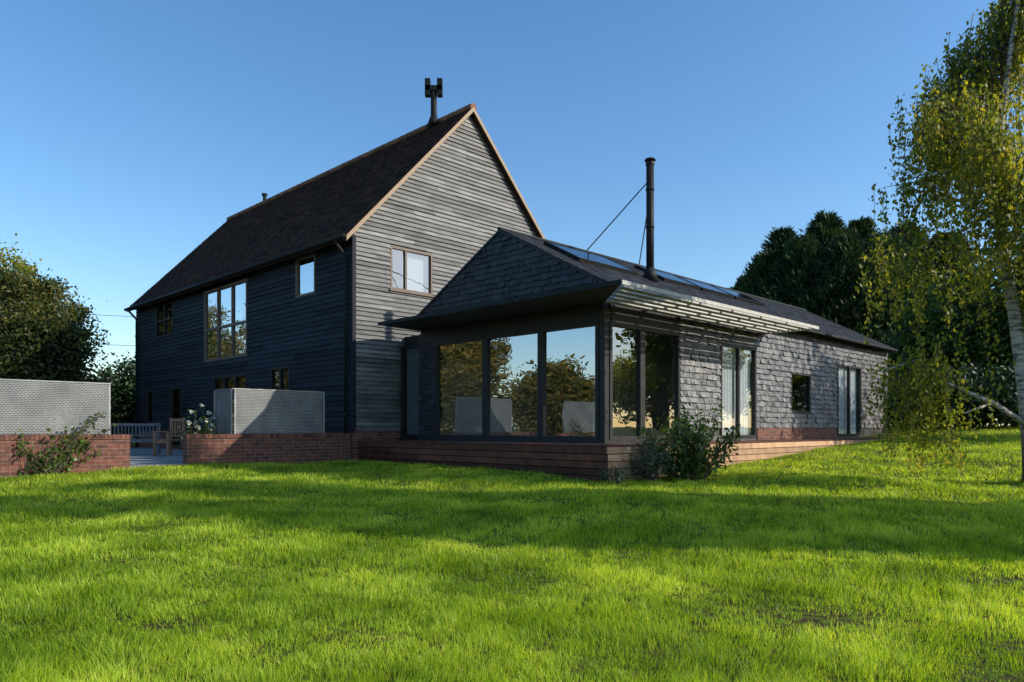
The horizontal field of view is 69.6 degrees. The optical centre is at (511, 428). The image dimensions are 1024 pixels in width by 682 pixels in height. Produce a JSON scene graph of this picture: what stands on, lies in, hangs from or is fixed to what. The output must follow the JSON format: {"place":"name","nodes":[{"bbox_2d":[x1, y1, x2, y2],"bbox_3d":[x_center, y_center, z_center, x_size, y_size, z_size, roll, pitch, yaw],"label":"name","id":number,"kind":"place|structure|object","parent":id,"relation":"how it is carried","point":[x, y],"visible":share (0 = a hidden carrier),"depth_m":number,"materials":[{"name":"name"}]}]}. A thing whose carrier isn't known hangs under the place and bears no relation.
{"place":"outdoors","nodes":[
{"label":"outdoors","id":0,"kind":"place"},
{"bbox_2d":[130,448,184,467],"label":"terrace","id":1,"kind":"structure","parent":0,"point":[141,457],"depth_m":17.70,"materials":[{"name":"stone"}]},
{"bbox_2d":[97,423,160,454],"bbox_3d":[-10.502,0.270,20.206,1.520,0.880,0.572,0,0,-20],"label":"garden bench","id":2,"kind":"object","parent":1,"relation":"on","point":[158,436],"visible":0.56,"depth_m":20.45,"materials":[{"name":"grey wood"}]},
{"bbox_2d":[152,418,185,455],"bbox_3d":[-8.997,0.210,19.305,0.600,1.000,0.572,0,0,29],"label":"garden chair","id":3,"kind":"object","parent":1,"relation":"on","point":[167,439],"visible":0.93,"depth_m":19.38,"materials":[{"name":"brown wood"}]},
{"bbox_2d":[181,403,219,438],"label":"garden shrub","id":4,"kind":"object","parent":1,"relation":"on","point":[208,429],"visible":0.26,"depth_m":15.95,"materials":[{"name":"green plant"}]},
{"bbox_2d":[0,425,1023,681],"bbox_3d":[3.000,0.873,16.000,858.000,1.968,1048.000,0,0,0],"label":"ground","id":5,"kind":"structure","parent":0,"point":[816,619],"depth_m":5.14,"materials":[{"name":"green plant"}]},
{"bbox_2d":[0,233,41,281],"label":"tree","id":6,"kind":"object","parent":5,"relation":"on","point":[18,265],"visible":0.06,"depth_m":35.55,"materials":[{"name":"green plant"}]},
{"bbox_2d":[0,257,119,434],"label":"tree","id":7,"kind":"object","parent":5,"relation":"on","point":[42,337],"visible":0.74,"depth_m":30.61,"materials":[{"name":"green plant"}]},
{"bbox_2d":[0,434,130,476],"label":"garden wall","id":8,"kind":"structure","parent":5,"relation":"on","point":[114,449],"depth_m":13.57,"materials":[{"name":"red brick"}]},
{"bbox_2d":[0,379,110,434],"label":"privacy screen","id":9,"kind":"object","parent":8,"relation":"on","point":[38,407],"visible":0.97,"depth_m":13.42,"materials":[{"name":"grey metal"}]},
{"bbox_2d":[14,411,116,475],"bbox_3d":[-8.095,0.316,13.428,1.663,1.297,0.236,0,0,-45],"label":"climbing plant","id":10,"kind":"object","parent":8,"relation":"attached to","point":[47,467],"visible":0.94,"depth_m":13.32,"materials":[{"name":"green plant"}]},
{"bbox_2d":[65,352,134,442],"bbox_3d":[-19.519,-1.512,37.170,5.511,4.761,5.121,0,0,0],"label":"hedge shrub","id":11,"kind":"object","parent":5,"relation":"on","point":[120,412],"visible":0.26,"depth_m":36.13,"materials":[{"name":"green plant"}]},
{"bbox_2d":[116,372,134,442],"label":"hedge shrub","id":12,"kind":"object","parent":5,"relation":"on","point":[131,395],"visible":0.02,"depth_m":35.93,"materials":[{"name":"green plant"}]},
{"bbox_2d":[182,433,350,464],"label":"garden wall","id":13,"kind":"structure","parent":5,"relation":"on","point":[265,448],"depth_m":16.23,"materials":[{"name":"red brick"}]},
{"bbox_2d":[214,388,324,433],"bbox_3d":[-5.540,-0.384,16.896,2.220,0.983,0.970,0,0,-45],"label":"privacy screen","id":14,"kind":"object","parent":13,"relation":"on","point":[270,411],"visible":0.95,"depth_m":16.43,"materials":[{"name":"grey metal"}]},
{"bbox_2d":[124,78,544,460],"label":"barn house","id":15,"kind":"structure","parent":5,"relation":"on","point":[309,284],"depth_m":20.36,"materials":[{"name":"black wood"}]},
{"bbox_2d":[146,390,152,422],"bbox_3d":[-13.482,-0.825,27.458,0.090,1.250,0.700,0,0,-45],"label":"window","id":16,"kind":"structure","parent":15,"relation":"in","point":[149,393],"depth_m":27.57,"materials":[{"name":"black glass"}]},
{"bbox_2d":[156,300,172,338],"bbox_3d":[-12.438,-3.900,26.418,0.090,1.200,1.650,0,0,-45],"label":"window","id":17,"kind":"structure","parent":15,"relation":"in","point":[164,313],"depth_m":26.39,"materials":[{"name":"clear glass"}]},
{"bbox_2d":[170,386,180,447],"bbox_3d":[-11.699,-0.400,25.679,0.090,2.120,0.940,0,0,-45],"label":"door","id":18,"kind":"structure","parent":15,"relation":"in","point":[175,392],"depth_m":25.71,"materials":[{"name":"black glass"}]},
{"bbox_2d":[204,278,247,362],"bbox_3d":[-8.893,-3.300,22.870,0.090,2.300,3.080,0,0,-45],"label":"window","id":19,"kind":"structure","parent":15,"relation":"in","point":[225,307],"depth_m":22.85,"materials":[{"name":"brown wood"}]},
{"bbox_2d":[213,373,247,433],"bbox_3d":[-8.645,-0.495,22.622,0.090,2.310,2.380,0,0,-45],"label":"patio door","id":20,"kind":"structure","parent":15,"relation":"in","point":[235,380],"depth_m":22.60,"materials":[{"name":"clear glass"}]},
{"bbox_2d":[270,365,289,389],"bbox_3d":[-6.385,-0.860,20.365,0.090,1.720,1.110,0,0,-45],"label":"window","id":21,"kind":"structure","parent":15,"relation":"in","point":[279,376],"depth_m":20.34,"materials":[{"name":"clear glass"}]},
{"bbox_2d":[295,253,315,297],"bbox_3d":[-5.409,-4.025,19.389,0.090,1.050,1.010,0,0,-45],"label":"window","id":22,"kind":"structure","parent":15,"relation":"in","point":[305,266],"depth_m":19.45,"materials":[{"name":"brown wood"}]},
{"bbox_2d":[389,245,434,297],"bbox_3d":[-2.623,-4.062,19.064,1.450,1.175,0.230,0,0,-45],"label":"window","id":23,"kind":"structure","parent":15,"relation":"in","point":[415,263],"depth_m":19.30,"materials":[{"name":"brown wood"}]},
{"bbox_2d":[591,459,636,483],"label":"garden shrub","id":24,"kind":"object","parent":5,"relation":"on","point":[619,476],"visible":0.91,"depth_m":12.22,"materials":[{"name":"green plant"}]},
{"bbox_2d":[358,438,882,480],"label":"timber deck","id":25,"kind":"structure","parent":5,"relation":"on","point":[498,449],"depth_m":14.76,"materials":[{"name":"brown wood"}]},
{"bbox_2d":[378,157,897,460],"bbox_3d":[4.928,-2.765,20.881,8.040,7.130,16.920,0,0,45],"label":"house extension","id":26,"kind":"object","parent":5,"relation":"on","point":[494,321],"visible":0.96,"depth_m":17.96,"materials":[{"name":"stone"}]},
{"bbox_2d":[401,344,418,437],"bbox_3d":[-2.458,-0.935,18.437,0.177,2.310,0.830,0,0,-45],"label":"glazed door","id":27,"kind":"structure","parent":26,"relation":"in","point":[409,353],"depth_m":18.48,"materials":[{"name":"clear glass"}]},
{"bbox_2d":[435,336,484,438],"bbox_3d":[-1.195,-0.918,16.971,0.090,2.277,1.742,0,0,-45],"label":"glazed door","id":28,"kind":"structure","parent":26,"relation":"in","point":[437,344],"depth_m":17.17,"materials":[{"name":"black metal"}]},
{"bbox_2d":[485,329,539,438],"bbox_3d":[0.018,-0.918,15.758,0.090,2.277,1.672,0,0,-45],"label":"glazed door","id":29,"kind":"structure","parent":26,"relation":"in","point":[536,331],"depth_m":15.96,"materials":[{"name":"black metal"}]},
{"bbox_2d":[540,321,598,439],"bbox_3d":[1.146,-0.918,14.630,0.090,2.277,1.502,0,0,-45],"label":"glazed door","id":30,"kind":"structure","parent":26,"relation":"in","point":[543,331],"depth_m":14.76,"materials":[{"name":"black metal"}]},
{"bbox_2d":[562,329,578,363],"bbox_3d":[1.343,-2.700,16.900,0.380,2.400,0.380,0,0,-45],"label":"pendant lamp","id":31,"kind":"object","parent":26,"relation":"hanging from","point":[570,358],"visible":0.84,"depth_m":16.82,"materials":[{"name":"white ceramic"}]},
{"bbox_2d":[720,342,756,437],"bbox_3d":[5.385,-0.890,17.702,1.750,2.220,0.178,0,0,-45],"label":"glazed door","id":32,"kind":"structure","parent":26,"relation":"in","point":[735,359],"depth_m":17.71,"materials":[{"name":"clear glass"}]},
{"bbox_2d":[790,372,810,413],"bbox_3d":[7.852,-0.975,20.107,1.260,1.110,0.090,0,0,-45],"label":"window","id":33,"kind":"structure","parent":26,"relation":"in","point":[808,411],"depth_m":20.48,"materials":[{"name":"black metal"}]},
{"bbox_2d":[837,363,861,435],"bbox_3d":[10.282,-0.865,22.599,1.900,2.170,0.178,0,0,-45],"label":"glazed door","id":34,"kind":"structure","parent":26,"relation":"in","point":[846,406],"depth_m":22.65,"materials":[{"name":"clear glass"}]},
{"bbox_2d":[629,428,673,481],"bbox_3d":[2.328,0.462,12.747,0.938,0.962,0.751,0,0,36],"label":"garden shrub","id":35,"kind":"object","parent":5,"relation":"on","point":[647,468],"visible":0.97,"depth_m":12.71,"materials":[{"name":"green plant"}]},
{"bbox_2d":[633,396,741,481],"bbox_3d":[3.059,0.232,12.995,1.860,1.612,1.916,0,0,0],"label":"garden shrub","id":36,"kind":"object","parent":5,"relation":"on","point":[694,463],"visible":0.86,"depth_m":12.79,"materials":[{"name":"green plant"}]},
{"bbox_2d":[729,274,745,290],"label":"conifer tree","id":37,"kind":"object","parent":5,"relation":"on","point":[738,283],"depth_m":42.72,"materials":[{"name":"green plant"}]},
{"bbox_2d":[732,248,800,304],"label":"conifer tree","id":38,"kind":"object","parent":5,"relation":"on","point":[759,270],"visible":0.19,"depth_m":40.34,"materials":[{"name":"green plant"}]},
{"bbox_2d":[740,224,820,316],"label":"conifer tree","id":39,"kind":"object","parent":5,"relation":"on","point":[779,238],"visible":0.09,"depth_m":41.52,"materials":[{"name":"green plant"}]},
{"bbox_2d":[757,233,878,339],"bbox_3d":[15.564,-5.211,40.318,11.918,10.805,11.318,0,0,0],"label":"conifer tree","id":40,"kind":"object","parent":5,"relation":"on","point":[802,254],"visible":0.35,"depth_m":39.00,"materials":[{"name":"green plant"}]},
{"bbox_2d":[799,209,884,322],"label":"conifer tree","id":41,"kind":"object","parent":5,"relation":"on","point":[825,226],"visible":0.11,"depth_m":41.29,"materials":[{"name":"green plant"}]},
{"bbox_2d":[781,232,916,344],"bbox_3d":[17.157,-5.061,38.701,12.576,10.644,12.625,0,0,0],"label":"conifer tree","id":42,"kind":"object","parent":5,"relation":"on","point":[845,252],"visible":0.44,"depth_m":37.68,"materials":[{"name":"green plant"}]},
{"bbox_2d":[847,215,887,325],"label":"conifer tree","id":43,"kind":"object","parent":5,"relation":"on","point":[862,226],"visible":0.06,"depth_m":42.44,"materials":[{"name":"green plant"}]},
{"bbox_2d":[887,359,913,426],"bbox_3d":[14.472,-1.357,29.120,4.879,2.804,4.565,0,0,0],"label":"hedge shrub","id":44,"kind":"object","parent":5,"relation":"on","point":[896,373],"depth_m":28.36,"materials":[{"name":"green plant"}]},
{"bbox_2d":[816,229,991,423],"bbox_3d":[19.937,-5.164,39.172,11.994,10.784,12.658,0,0,0],"label":"conifer tree","id":45,"kind":"object","parent":5,"relation":"on","point":[897,240],"visible":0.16,"depth_m":37.72,"materials":[{"name":"green plant"}]},
{"bbox_2d":[888,219,947,343],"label":"conifer tree","id":46,"kind":"object","parent":5,"relation":"on","point":[900,230],"visible":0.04,"depth_m":41.41,"materials":[{"name":"green plant"}]},
{"bbox_2d":[869,320,994,379],"bbox_3d":[18.655,-2.600,32.871,6.110,5.285,6.143,0,0,0],"label":"tree","id":47,"kind":"object","parent":5,"relation":"on","point":[888,341],"visible":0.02,"depth_m":32.94,"materials":[{"name":"green plant"}]},
{"bbox_2d":[887,368,984,427],"bbox_3d":[15.069,-1.106,26.994,5.301,2.354,5.207,0,0,0],"label":"hedge shrub","id":48,"kind":"object","parent":5,"relation":"on","point":[899,401],"visible":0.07,"depth_m":26.27,"materials":[{"name":"green plant"}]},
{"bbox_2d":[854,0,1023,484],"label":"birch tree","id":49,"kind":"object","parent":5,"relation":"on","point":[965,144],"visible":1,"depth_m":11.80,"materials":[{"name":"green plant"}]},
{"bbox_2d":[871,250,1023,375],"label":"tree","id":50,"kind":"object","parent":5,"relation":"on","point":[933,324],"visible":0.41,"depth_m":29.96,"materials":[{"name":"green plant"}]},
{"bbox_2d":[916,230,1003,423],"bbox_3d":[23.402,-5.319,39.390,12.219,11.124,13.792,0,0,0],"label":"conifer tree","id":51,"kind":"object","parent":5,"relation":"on","point":[931,243],"visible":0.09,"depth_m":39.28,"materials":[{"name":"green plant"}]},
{"bbox_2d":[918,362,1019,427],"bbox_3d":[16.422,-1.173,25.917,5.116,2.452,5.063,0,0,0],"label":"hedge shrub","id":52,"kind":"object","parent":5,"relation":"on","point":[1005,396],"visible":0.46,"depth_m":24.54,"materials":[{"name":"green plant"}]},
{"bbox_2d":[923,227,1023,370],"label":"tree","id":53,"kind":"object","parent":5,"relation":"on","point":[997,313],"visible":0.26,"depth_m":29.06,"materials":[{"name":"green plant"}]},
{"bbox_2d":[963,355,1018,426],"bbox_3d":[18.040,-1.376,25.875,5.040,2.849,5.042,0,0,0],"label":"hedge shrub","id":54,"kind":"object","parent":5,"relation":"on","point":[1009,373],"visible":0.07,"depth_m":25.42,"materials":[{"name":"green plant"}]},
{"bbox_2d":[0,0,1023,425],"label":"sky","id":55,"kind":"structure","parent":0,"point":[131,131],"materials":[{"name":"blue"}]}
]}

